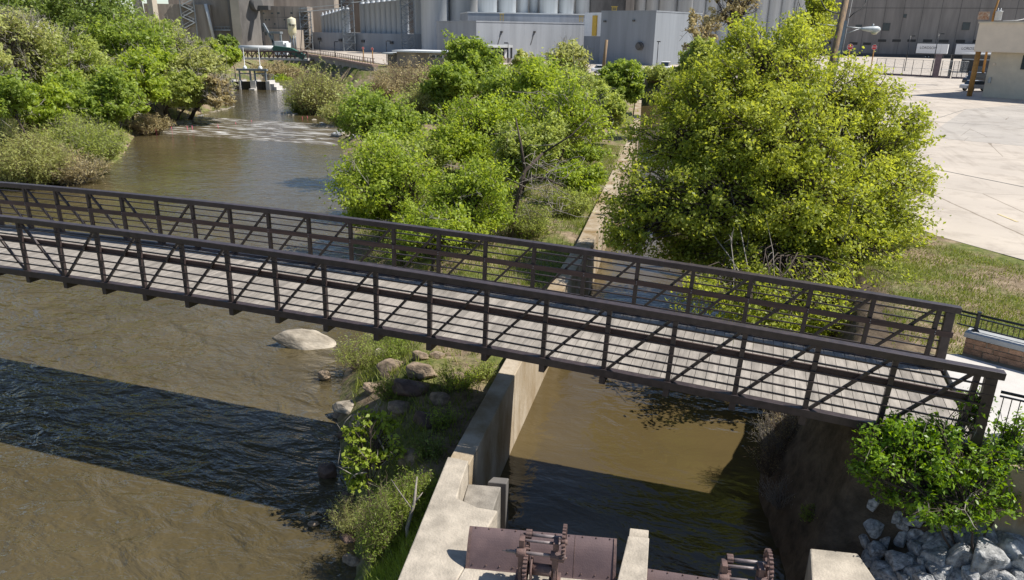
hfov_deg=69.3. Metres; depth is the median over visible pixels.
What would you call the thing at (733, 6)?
bare tree
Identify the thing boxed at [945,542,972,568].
boulder
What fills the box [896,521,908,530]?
boulder
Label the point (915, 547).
boulder
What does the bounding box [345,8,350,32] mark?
silo
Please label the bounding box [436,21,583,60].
grey block
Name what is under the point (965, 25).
window
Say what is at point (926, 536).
boulder
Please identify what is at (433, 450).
bank plant
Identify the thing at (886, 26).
window
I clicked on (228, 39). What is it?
tree
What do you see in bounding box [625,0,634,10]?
dark tower
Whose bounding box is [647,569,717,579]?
sluice gate
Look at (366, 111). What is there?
lime tree
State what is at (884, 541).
boulder
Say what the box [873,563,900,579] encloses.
boulder
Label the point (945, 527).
boulder
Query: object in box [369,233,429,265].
bank bush
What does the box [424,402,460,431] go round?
bank bush
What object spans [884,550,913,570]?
boulder
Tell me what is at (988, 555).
boulder
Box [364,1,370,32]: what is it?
silo
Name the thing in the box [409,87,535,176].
lime tree
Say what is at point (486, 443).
divider wall
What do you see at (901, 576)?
boulder
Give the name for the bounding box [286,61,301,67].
willow bush
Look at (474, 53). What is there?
island tree
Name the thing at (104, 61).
bank tree
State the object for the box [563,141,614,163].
bush
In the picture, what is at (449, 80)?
island tree
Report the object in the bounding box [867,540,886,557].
boulder
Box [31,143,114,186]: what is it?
willow bush
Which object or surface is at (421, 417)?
bank rock
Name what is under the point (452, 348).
island dry grass
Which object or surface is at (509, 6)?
storage silo
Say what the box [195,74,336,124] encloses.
upstream water
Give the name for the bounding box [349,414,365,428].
bank rock
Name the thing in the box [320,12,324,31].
silo
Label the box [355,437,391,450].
bank plant
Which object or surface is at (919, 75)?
chain link fence
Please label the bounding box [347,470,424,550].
bank bush
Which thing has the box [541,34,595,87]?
tree
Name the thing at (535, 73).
island tree
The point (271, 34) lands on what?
conveyor frame
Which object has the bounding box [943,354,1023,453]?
concrete path
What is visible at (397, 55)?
building
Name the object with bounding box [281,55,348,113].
willow bush
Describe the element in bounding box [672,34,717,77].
tree
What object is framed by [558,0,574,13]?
storage silo
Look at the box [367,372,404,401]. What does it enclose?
bank plant
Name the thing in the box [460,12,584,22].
grey block
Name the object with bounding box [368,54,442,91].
willow bush
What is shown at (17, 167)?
willow bush
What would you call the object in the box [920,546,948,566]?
boulder
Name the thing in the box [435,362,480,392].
bank plant
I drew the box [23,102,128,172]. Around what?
willow bush
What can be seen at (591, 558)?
sluice gate
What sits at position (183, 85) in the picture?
bank tree
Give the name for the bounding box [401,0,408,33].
silo
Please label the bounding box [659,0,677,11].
storage silo
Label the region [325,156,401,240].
island tree
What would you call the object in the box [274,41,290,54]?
white cabin
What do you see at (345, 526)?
bank bush
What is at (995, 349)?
parapet wall
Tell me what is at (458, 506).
gate platform
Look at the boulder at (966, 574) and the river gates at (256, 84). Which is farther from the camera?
the river gates at (256, 84)
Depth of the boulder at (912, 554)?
14.54 m
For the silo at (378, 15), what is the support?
on the silo house
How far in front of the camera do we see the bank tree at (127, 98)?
61.51 m
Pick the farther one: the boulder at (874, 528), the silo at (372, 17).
the silo at (372, 17)
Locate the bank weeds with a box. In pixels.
[358,471,438,579]
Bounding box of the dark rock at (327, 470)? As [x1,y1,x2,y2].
[318,462,336,478]
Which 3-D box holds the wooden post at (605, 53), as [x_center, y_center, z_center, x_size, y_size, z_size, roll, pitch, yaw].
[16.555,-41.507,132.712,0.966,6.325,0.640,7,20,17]
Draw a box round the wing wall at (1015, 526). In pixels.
[992,462,1023,536]
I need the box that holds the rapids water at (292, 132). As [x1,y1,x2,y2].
[160,116,340,145]
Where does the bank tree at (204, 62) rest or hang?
on the ground at (814, 461)
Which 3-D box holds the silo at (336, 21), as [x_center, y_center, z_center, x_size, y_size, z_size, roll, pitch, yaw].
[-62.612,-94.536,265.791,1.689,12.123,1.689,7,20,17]
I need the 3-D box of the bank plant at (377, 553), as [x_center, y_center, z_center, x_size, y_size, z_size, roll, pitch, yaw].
[-2.887,5.454,15.949,1.289,1.341,0.931,14,23,33]
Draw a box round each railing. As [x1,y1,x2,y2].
[957,310,1023,339]
[991,390,1023,454]
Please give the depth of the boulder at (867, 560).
15.03 m
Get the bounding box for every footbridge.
[0,181,1006,455]
[238,45,311,60]
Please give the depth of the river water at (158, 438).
23.35 m
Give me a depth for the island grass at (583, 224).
30.55 m
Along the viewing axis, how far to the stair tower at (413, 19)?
238.27 m
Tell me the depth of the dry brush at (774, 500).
18.08 m
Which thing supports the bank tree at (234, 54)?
on the ground at (814, 461)
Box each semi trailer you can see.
[916,44,948,58]
[955,44,990,54]
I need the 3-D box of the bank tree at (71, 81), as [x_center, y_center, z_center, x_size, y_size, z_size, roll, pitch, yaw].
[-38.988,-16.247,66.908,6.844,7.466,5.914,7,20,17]
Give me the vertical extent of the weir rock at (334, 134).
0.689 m
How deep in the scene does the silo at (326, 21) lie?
267.00 m
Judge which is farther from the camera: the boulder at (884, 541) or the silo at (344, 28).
the silo at (344, 28)
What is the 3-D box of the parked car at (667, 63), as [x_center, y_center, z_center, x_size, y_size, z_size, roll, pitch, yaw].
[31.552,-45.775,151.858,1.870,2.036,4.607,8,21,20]
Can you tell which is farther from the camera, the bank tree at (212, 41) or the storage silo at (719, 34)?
the storage silo at (719, 34)
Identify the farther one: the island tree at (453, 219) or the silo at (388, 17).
the silo at (388, 17)
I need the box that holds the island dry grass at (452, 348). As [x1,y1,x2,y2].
[353,149,616,563]
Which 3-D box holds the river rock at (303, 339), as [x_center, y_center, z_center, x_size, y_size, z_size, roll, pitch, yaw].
[-7.849,2.053,28.327,2.607,0.909,1.198,7,24,-4]
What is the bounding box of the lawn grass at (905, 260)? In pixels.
[849,222,1023,353]
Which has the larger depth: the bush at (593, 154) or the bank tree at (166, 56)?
the bank tree at (166, 56)
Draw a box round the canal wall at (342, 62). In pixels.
[291,47,377,70]
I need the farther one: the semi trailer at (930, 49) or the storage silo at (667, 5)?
the semi trailer at (930, 49)
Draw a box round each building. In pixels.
[382,49,447,67]
[807,0,1023,58]
[974,22,1023,99]
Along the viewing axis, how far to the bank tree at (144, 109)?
73.30 m
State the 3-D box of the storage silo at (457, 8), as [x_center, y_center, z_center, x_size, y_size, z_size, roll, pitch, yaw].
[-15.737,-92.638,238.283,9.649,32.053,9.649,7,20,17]
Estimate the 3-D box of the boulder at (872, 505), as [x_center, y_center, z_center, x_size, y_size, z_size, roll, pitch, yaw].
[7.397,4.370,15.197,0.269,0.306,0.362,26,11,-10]
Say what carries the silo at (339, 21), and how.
on the silo house
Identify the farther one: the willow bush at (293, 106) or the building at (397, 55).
the building at (397, 55)
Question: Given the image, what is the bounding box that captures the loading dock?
[485,45,512,62]
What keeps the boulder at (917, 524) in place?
on the boulder at (914, 534)
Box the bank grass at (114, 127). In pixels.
[1,99,193,180]
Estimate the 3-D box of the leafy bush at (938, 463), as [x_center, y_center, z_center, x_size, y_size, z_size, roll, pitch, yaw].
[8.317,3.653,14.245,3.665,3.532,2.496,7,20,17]
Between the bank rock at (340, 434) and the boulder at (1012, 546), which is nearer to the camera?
the boulder at (1012, 546)
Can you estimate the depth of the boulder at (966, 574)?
13.71 m
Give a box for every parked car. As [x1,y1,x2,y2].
[591,65,601,72]
[661,61,671,69]
[959,80,984,90]
[962,72,985,82]
[967,67,987,74]
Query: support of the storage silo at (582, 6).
on the concrete lot
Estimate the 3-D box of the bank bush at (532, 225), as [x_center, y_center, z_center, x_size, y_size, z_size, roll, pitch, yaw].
[0.853,-3.611,36.092,3.545,2.433,3.425,-6,20,-18]
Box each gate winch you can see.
[502,524,567,579]
[718,548,773,579]
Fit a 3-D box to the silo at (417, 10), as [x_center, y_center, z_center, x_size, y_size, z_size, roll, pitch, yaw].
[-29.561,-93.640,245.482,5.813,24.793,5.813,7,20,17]
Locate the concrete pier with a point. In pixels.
(634, 565)
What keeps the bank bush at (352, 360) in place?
on the ground at (814, 461)
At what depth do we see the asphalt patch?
66.48 m
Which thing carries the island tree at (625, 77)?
on the ground at (814, 461)
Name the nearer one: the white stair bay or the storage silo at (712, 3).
the white stair bay
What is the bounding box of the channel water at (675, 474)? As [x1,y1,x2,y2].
[500,105,785,579]
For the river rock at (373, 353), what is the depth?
25.59 m
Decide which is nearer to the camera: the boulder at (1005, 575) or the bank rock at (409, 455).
the boulder at (1005, 575)
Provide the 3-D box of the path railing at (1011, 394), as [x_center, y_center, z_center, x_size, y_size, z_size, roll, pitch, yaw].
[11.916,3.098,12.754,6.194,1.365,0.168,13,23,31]
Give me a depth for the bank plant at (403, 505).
16.16 m
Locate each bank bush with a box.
[321,489,375,536]
[328,331,382,372]
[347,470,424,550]
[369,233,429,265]
[369,337,413,360]
[383,465,437,508]
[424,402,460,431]
[502,191,564,238]
[547,183,595,218]
[798,503,815,522]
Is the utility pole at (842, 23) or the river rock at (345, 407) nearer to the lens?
the river rock at (345, 407)
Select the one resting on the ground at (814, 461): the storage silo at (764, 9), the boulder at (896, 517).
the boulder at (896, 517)
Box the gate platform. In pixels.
[398,457,581,579]
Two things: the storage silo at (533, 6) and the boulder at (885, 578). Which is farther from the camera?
the storage silo at (533, 6)
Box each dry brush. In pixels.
[745,434,787,481]
[747,411,794,459]
[756,474,794,509]
[762,409,798,441]
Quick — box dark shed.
[959,53,990,72]
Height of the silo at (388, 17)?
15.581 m
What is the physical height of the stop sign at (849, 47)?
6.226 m
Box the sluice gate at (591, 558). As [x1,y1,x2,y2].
[465,526,616,579]
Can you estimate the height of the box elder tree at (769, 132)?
11.191 m
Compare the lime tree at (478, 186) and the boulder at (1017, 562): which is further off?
the lime tree at (478, 186)
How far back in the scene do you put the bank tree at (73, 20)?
91.93 m
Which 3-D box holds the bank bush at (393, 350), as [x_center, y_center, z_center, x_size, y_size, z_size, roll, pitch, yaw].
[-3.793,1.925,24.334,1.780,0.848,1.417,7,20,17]
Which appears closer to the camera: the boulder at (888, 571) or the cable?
the boulder at (888, 571)
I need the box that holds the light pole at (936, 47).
[932,33,944,68]
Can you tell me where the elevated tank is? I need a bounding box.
[287,17,296,48]
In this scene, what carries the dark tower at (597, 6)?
on the concrete lot
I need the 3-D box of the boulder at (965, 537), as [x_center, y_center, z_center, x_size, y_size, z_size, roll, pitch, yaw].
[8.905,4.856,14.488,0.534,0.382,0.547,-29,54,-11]
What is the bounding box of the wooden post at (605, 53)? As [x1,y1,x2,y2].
[602,40,607,66]
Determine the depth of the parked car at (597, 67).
142.23 m
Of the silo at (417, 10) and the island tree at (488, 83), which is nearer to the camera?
the island tree at (488, 83)
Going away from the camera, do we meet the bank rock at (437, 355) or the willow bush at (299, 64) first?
the bank rock at (437, 355)
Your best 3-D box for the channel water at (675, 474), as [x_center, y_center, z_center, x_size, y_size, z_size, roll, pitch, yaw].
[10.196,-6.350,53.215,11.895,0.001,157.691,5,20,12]
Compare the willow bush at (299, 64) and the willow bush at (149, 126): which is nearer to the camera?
the willow bush at (149, 126)
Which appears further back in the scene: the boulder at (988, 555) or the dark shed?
the dark shed
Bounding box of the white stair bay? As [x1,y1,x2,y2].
[583,12,601,62]
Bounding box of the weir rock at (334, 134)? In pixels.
[331,132,338,136]
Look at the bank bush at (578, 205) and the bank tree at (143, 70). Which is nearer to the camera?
the bank bush at (578, 205)
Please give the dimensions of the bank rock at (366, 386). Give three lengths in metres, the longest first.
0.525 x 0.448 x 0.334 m
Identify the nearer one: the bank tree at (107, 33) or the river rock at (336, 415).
the river rock at (336, 415)
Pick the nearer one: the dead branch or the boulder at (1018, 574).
the boulder at (1018, 574)
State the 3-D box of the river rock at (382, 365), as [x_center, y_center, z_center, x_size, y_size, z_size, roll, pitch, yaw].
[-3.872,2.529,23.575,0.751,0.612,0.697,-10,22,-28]
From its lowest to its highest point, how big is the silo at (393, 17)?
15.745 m
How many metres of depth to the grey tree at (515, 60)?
83.44 m
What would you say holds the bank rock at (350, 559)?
on the ground at (814, 461)
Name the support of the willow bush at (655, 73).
on the ground at (814, 461)
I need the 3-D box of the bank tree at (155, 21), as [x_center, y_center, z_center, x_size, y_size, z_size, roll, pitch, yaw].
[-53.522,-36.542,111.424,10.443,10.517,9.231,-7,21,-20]
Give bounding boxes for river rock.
[272,329,335,349]
[308,520,319,526]
[318,370,330,380]
[332,400,354,414]
[332,412,340,418]
[341,492,355,504]
[372,348,386,358]
[376,358,402,378]
[406,362,437,379]
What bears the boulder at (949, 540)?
on the ground at (814, 461)
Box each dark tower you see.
[590,0,625,12]
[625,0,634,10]
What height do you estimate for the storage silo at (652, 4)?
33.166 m
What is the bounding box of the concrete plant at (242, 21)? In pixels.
[134,0,338,49]
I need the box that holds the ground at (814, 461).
[0,33,1023,579]
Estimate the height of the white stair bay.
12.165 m
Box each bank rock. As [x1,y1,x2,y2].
[338,430,345,438]
[340,533,355,543]
[342,553,359,566]
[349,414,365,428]
[363,382,376,392]
[387,400,409,415]
[392,378,428,396]
[398,448,418,466]
[412,350,429,359]
[413,411,441,428]
[428,392,449,405]
[429,351,444,358]
[448,372,464,379]
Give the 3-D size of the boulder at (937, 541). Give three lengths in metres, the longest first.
0.899 x 0.593 x 0.483 m
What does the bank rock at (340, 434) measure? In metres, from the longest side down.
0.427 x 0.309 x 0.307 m
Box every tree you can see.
[0,0,50,80]
[0,2,66,88]
[0,42,24,135]
[0,63,40,145]
[1,112,42,130]
[18,78,75,127]
[22,22,104,125]
[26,0,155,39]
[41,67,98,130]
[59,8,147,60]
[66,89,127,124]
[76,64,149,130]
[77,39,116,81]
[80,11,178,65]
[97,48,171,129]
[110,39,179,114]
[120,80,150,140]
[145,14,187,39]
[154,66,210,121]
[160,23,199,53]
[160,42,237,118]
[175,48,230,112]
[175,70,237,121]
[184,33,222,51]
[211,42,242,75]
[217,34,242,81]
[319,122,457,221]
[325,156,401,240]
[326,70,433,147]
[353,132,458,182]
[388,193,476,270]
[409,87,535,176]
[415,58,478,117]
[415,144,523,245]
[438,28,506,104]
[474,61,513,108]
[486,111,573,196]
[495,52,566,120]
[504,47,596,91]
[505,114,592,237]
[507,68,620,175]
[508,48,533,69]
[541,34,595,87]
[543,155,614,199]
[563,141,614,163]
[582,76,632,143]
[590,7,950,341]
[593,58,646,104]
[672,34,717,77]
[680,7,726,50]
[701,0,761,64]
[794,0,841,59]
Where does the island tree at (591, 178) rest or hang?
on the ground at (814, 461)
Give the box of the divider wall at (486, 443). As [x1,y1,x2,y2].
[451,100,640,485]
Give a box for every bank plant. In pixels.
[348,521,398,568]
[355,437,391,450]
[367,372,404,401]
[387,485,428,528]
[404,429,450,461]
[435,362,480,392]
[467,359,499,380]
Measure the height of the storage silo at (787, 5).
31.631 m
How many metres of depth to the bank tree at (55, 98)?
58.41 m
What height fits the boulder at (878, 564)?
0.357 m
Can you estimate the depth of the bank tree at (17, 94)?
53.49 m
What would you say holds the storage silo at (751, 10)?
on the concrete lot
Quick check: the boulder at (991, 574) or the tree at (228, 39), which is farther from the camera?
the tree at (228, 39)
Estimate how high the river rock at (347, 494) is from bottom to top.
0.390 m
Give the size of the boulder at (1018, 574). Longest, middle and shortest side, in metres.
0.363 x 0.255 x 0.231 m
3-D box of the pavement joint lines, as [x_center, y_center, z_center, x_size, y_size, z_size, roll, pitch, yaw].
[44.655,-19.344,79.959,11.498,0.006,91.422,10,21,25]
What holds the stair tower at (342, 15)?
on the concrete lot
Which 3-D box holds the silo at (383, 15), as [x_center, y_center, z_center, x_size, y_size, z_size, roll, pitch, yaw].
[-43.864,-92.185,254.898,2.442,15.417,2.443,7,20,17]
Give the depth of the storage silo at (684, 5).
237.12 m
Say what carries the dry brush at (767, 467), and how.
on the ground at (814, 461)
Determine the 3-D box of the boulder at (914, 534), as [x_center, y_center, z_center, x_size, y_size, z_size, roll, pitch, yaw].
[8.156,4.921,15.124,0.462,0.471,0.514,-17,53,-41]
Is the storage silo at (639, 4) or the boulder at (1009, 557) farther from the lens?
the storage silo at (639, 4)
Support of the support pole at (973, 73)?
on the concrete lot
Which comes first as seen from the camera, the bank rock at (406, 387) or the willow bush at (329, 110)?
the bank rock at (406, 387)
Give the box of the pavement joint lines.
[886,88,1023,186]
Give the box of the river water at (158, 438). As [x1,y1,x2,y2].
[0,134,365,579]
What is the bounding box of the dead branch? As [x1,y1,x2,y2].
[391,477,422,539]
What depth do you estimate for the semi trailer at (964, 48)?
274.35 m
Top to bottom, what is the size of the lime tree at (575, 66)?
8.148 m
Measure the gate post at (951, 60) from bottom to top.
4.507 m
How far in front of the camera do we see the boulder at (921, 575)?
14.00 m
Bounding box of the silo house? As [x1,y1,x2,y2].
[312,32,421,51]
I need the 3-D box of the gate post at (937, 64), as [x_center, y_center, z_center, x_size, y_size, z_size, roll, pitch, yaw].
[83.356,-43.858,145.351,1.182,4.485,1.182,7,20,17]
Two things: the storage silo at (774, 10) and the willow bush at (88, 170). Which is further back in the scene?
the storage silo at (774, 10)
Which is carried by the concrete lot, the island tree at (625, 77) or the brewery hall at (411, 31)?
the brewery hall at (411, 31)
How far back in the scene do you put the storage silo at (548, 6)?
231.13 m
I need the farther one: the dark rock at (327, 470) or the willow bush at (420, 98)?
the willow bush at (420, 98)
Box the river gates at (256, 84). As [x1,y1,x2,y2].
[230,48,284,90]
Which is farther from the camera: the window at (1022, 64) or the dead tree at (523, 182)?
the window at (1022, 64)
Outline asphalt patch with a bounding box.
[926,104,1023,145]
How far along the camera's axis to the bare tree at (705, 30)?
80.71 m
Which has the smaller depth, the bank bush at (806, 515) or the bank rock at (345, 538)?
the bank bush at (806, 515)
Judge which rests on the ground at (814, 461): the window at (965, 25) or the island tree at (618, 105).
the island tree at (618, 105)
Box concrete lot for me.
[300,49,1023,260]
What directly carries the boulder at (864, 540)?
on the ground at (814, 461)
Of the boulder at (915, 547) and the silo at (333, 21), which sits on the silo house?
the silo at (333, 21)
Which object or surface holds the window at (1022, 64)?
in the tan building at (1002, 43)
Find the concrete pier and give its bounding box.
[618,528,648,579]
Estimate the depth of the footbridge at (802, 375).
18.15 m
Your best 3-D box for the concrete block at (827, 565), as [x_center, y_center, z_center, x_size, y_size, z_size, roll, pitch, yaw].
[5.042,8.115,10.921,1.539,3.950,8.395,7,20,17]
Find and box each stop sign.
[845,44,852,77]
[870,44,876,73]
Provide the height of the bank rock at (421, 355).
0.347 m
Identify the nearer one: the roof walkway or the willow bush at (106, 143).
the willow bush at (106, 143)
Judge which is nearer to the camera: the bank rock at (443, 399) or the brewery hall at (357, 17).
the bank rock at (443, 399)
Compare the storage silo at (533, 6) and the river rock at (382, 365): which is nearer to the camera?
the river rock at (382, 365)
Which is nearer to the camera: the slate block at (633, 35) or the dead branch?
the dead branch
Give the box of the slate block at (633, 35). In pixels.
[599,10,702,65]
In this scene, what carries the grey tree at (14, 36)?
on the ground at (814, 461)
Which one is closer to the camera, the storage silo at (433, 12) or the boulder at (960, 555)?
the boulder at (960, 555)
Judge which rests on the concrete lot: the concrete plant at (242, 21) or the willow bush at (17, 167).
the concrete plant at (242, 21)
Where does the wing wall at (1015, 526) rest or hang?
on the ground at (814, 461)
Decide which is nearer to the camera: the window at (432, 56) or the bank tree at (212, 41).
the bank tree at (212, 41)
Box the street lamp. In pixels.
[820,24,880,34]
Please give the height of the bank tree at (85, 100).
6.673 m
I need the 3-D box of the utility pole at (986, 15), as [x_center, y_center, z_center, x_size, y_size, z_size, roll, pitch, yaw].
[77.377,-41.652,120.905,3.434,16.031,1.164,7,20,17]
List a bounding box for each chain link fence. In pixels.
[876,58,952,77]
[951,61,968,78]
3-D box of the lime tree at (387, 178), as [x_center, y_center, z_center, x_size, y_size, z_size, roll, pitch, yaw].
[-6.114,-5.058,36.339,6.379,5.997,6.295,-12,23,-32]
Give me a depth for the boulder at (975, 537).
14.28 m
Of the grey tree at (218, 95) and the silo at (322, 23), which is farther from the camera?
the silo at (322, 23)
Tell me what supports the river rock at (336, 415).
on the ground at (814, 461)
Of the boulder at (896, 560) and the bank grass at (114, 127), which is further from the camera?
the bank grass at (114, 127)
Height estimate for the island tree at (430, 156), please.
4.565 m
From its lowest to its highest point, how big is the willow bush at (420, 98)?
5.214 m
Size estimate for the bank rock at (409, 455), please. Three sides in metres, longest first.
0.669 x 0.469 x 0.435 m
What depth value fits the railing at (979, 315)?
18.04 m
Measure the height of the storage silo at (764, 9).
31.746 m
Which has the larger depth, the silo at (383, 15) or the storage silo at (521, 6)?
the silo at (383, 15)
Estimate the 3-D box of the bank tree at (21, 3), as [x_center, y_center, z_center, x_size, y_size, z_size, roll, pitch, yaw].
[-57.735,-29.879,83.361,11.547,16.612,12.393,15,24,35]
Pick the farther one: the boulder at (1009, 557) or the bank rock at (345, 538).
the bank rock at (345, 538)
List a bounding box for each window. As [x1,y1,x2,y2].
[429,55,443,57]
[882,23,890,30]
[961,22,970,29]
[1020,55,1023,69]
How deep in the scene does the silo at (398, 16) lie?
250.06 m
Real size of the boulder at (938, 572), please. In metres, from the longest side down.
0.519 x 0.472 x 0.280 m
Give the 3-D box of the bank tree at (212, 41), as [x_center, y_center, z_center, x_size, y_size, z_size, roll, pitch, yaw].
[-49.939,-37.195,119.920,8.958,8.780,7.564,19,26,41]
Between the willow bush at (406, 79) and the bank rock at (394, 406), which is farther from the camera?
the willow bush at (406, 79)
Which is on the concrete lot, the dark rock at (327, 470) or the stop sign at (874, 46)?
the stop sign at (874, 46)
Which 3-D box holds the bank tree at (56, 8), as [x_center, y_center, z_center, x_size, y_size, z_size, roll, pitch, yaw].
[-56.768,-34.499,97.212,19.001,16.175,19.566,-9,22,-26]
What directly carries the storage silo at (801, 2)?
on the concrete lot
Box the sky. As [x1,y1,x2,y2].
[27,0,168,30]
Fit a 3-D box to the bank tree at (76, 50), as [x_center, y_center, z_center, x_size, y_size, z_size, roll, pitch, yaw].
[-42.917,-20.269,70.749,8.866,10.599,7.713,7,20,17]
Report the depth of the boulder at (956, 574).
13.87 m
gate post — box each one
[932,54,942,77]
[947,54,954,75]
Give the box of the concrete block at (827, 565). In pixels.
[805,549,874,579]
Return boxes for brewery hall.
[339,0,360,32]
[360,0,413,33]
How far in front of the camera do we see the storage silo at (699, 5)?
225.93 m
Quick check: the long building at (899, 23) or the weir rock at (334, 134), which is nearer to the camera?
the weir rock at (334, 134)
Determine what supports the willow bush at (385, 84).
on the ground at (814, 461)
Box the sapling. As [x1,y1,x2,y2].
[332,404,406,506]
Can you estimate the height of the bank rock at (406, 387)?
0.573 m
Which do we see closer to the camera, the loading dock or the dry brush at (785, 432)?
the dry brush at (785, 432)
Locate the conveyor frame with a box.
[262,23,282,52]
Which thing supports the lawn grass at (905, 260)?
on the ground at (814, 461)
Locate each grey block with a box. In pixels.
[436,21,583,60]
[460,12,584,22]
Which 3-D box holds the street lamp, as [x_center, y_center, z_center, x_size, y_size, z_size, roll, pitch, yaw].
[15.672,-12.174,34.539,3.002,0.474,0.299,1,19,1]
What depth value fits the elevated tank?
217.19 m
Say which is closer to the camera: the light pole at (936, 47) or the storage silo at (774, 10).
the light pole at (936, 47)
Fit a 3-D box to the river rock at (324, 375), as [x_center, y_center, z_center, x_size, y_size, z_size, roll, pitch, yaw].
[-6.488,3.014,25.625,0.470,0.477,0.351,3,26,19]
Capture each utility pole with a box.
[825,0,852,93]
[977,0,1002,72]
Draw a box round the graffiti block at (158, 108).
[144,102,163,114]
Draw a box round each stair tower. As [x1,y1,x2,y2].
[298,8,312,49]
[341,0,355,50]
[399,0,414,49]
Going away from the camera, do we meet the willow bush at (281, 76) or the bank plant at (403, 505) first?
the bank plant at (403, 505)
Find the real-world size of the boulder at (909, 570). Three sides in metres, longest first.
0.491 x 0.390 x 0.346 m
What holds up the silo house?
on the concrete lot
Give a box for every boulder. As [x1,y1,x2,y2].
[859,534,870,548]
[861,549,880,567]
[863,518,883,538]
[867,498,879,511]
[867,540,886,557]
[870,560,887,575]
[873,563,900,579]
[879,536,889,549]
[879,575,891,579]
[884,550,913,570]
[891,511,902,523]
[893,531,907,547]
[895,571,910,579]
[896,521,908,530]
[901,516,922,527]
[901,564,925,579]
[906,551,916,564]
[907,529,923,540]
[907,540,922,556]
[912,571,934,579]
[917,556,927,572]
[918,529,940,542]
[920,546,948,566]
[922,530,953,549]
[924,519,954,532]
[925,561,952,579]
[944,533,955,540]
[945,535,956,543]
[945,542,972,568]
[949,567,962,579]
[953,523,973,542]
[961,565,979,579]
[965,535,977,548]
[970,534,1010,574]
[974,525,998,544]
[980,569,1001,579]
[995,530,1023,559]
[996,570,1016,579]
[1004,532,1023,540]
[1005,553,1012,571]
[1009,569,1023,579]
[1011,554,1023,572]
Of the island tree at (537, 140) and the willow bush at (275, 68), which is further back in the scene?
the willow bush at (275, 68)
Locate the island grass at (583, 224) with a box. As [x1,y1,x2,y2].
[351,143,620,579]
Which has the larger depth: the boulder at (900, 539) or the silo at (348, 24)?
the silo at (348, 24)
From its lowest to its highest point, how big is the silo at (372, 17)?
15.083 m
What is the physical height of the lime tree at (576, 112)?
7.502 m
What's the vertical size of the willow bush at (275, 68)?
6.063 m
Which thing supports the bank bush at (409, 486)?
on the ground at (814, 461)
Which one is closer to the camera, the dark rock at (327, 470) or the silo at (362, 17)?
the dark rock at (327, 470)
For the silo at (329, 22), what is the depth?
266.23 m
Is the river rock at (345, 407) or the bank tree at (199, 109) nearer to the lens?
the river rock at (345, 407)
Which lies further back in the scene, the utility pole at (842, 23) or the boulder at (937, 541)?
the utility pole at (842, 23)
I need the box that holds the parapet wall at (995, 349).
[962,327,1023,371]
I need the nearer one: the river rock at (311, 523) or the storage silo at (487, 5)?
the river rock at (311, 523)
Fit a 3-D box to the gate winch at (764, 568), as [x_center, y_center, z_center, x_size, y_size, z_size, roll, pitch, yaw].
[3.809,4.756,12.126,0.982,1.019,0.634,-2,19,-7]
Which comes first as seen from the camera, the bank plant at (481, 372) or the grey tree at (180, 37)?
the bank plant at (481, 372)
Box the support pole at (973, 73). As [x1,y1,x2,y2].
[966,52,980,95]
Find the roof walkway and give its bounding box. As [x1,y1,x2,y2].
[303,0,376,11]
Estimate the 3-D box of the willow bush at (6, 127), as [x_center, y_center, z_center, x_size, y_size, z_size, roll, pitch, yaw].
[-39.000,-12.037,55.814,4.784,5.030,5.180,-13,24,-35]
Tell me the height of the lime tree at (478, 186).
4.742 m
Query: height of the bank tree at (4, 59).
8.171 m
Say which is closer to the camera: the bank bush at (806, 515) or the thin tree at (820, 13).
the bank bush at (806, 515)
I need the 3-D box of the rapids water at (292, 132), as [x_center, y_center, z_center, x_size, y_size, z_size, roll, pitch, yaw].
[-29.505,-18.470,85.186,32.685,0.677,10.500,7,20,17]
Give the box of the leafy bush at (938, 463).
[845,386,1023,553]
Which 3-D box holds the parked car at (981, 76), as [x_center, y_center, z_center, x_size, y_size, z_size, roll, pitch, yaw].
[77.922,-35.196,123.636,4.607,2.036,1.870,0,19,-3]
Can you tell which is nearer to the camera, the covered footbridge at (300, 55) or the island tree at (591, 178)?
the island tree at (591, 178)
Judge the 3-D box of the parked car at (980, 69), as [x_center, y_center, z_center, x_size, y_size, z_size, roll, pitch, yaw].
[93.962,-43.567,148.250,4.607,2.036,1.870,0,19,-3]
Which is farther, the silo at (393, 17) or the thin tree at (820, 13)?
the silo at (393, 17)
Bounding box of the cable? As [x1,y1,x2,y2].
[821,0,837,13]
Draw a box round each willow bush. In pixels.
[0,113,28,151]
[0,121,78,184]
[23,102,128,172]
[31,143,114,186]
[119,112,176,134]
[250,58,303,75]
[271,73,291,79]
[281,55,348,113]
[282,77,328,111]
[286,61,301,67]
[315,98,347,123]
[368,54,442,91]
[368,72,405,99]
[391,72,461,120]
[642,62,674,83]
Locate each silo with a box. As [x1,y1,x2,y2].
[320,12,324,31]
[324,11,327,31]
[327,10,331,31]
[331,10,334,32]
[334,9,338,32]
[338,7,341,32]
[342,6,345,32]
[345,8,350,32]
[359,0,365,32]
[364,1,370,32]
[369,1,375,32]
[375,0,380,32]
[380,0,386,32]
[385,0,391,33]
[391,0,396,33]
[396,0,401,33]
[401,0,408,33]
[414,0,420,33]
[420,0,448,49]
[449,0,477,20]
[478,0,496,11]
[497,0,515,12]
[516,0,527,12]
[528,0,538,12]
[539,0,557,12]
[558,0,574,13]
[574,0,590,13]
[634,0,645,10]
[646,0,658,9]
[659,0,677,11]
[677,0,692,11]
[692,0,705,35]
[705,0,718,34]
[716,0,729,53]
[742,0,756,52]
[755,0,769,58]
[766,0,781,43]
[778,0,794,38]
[790,0,806,41]

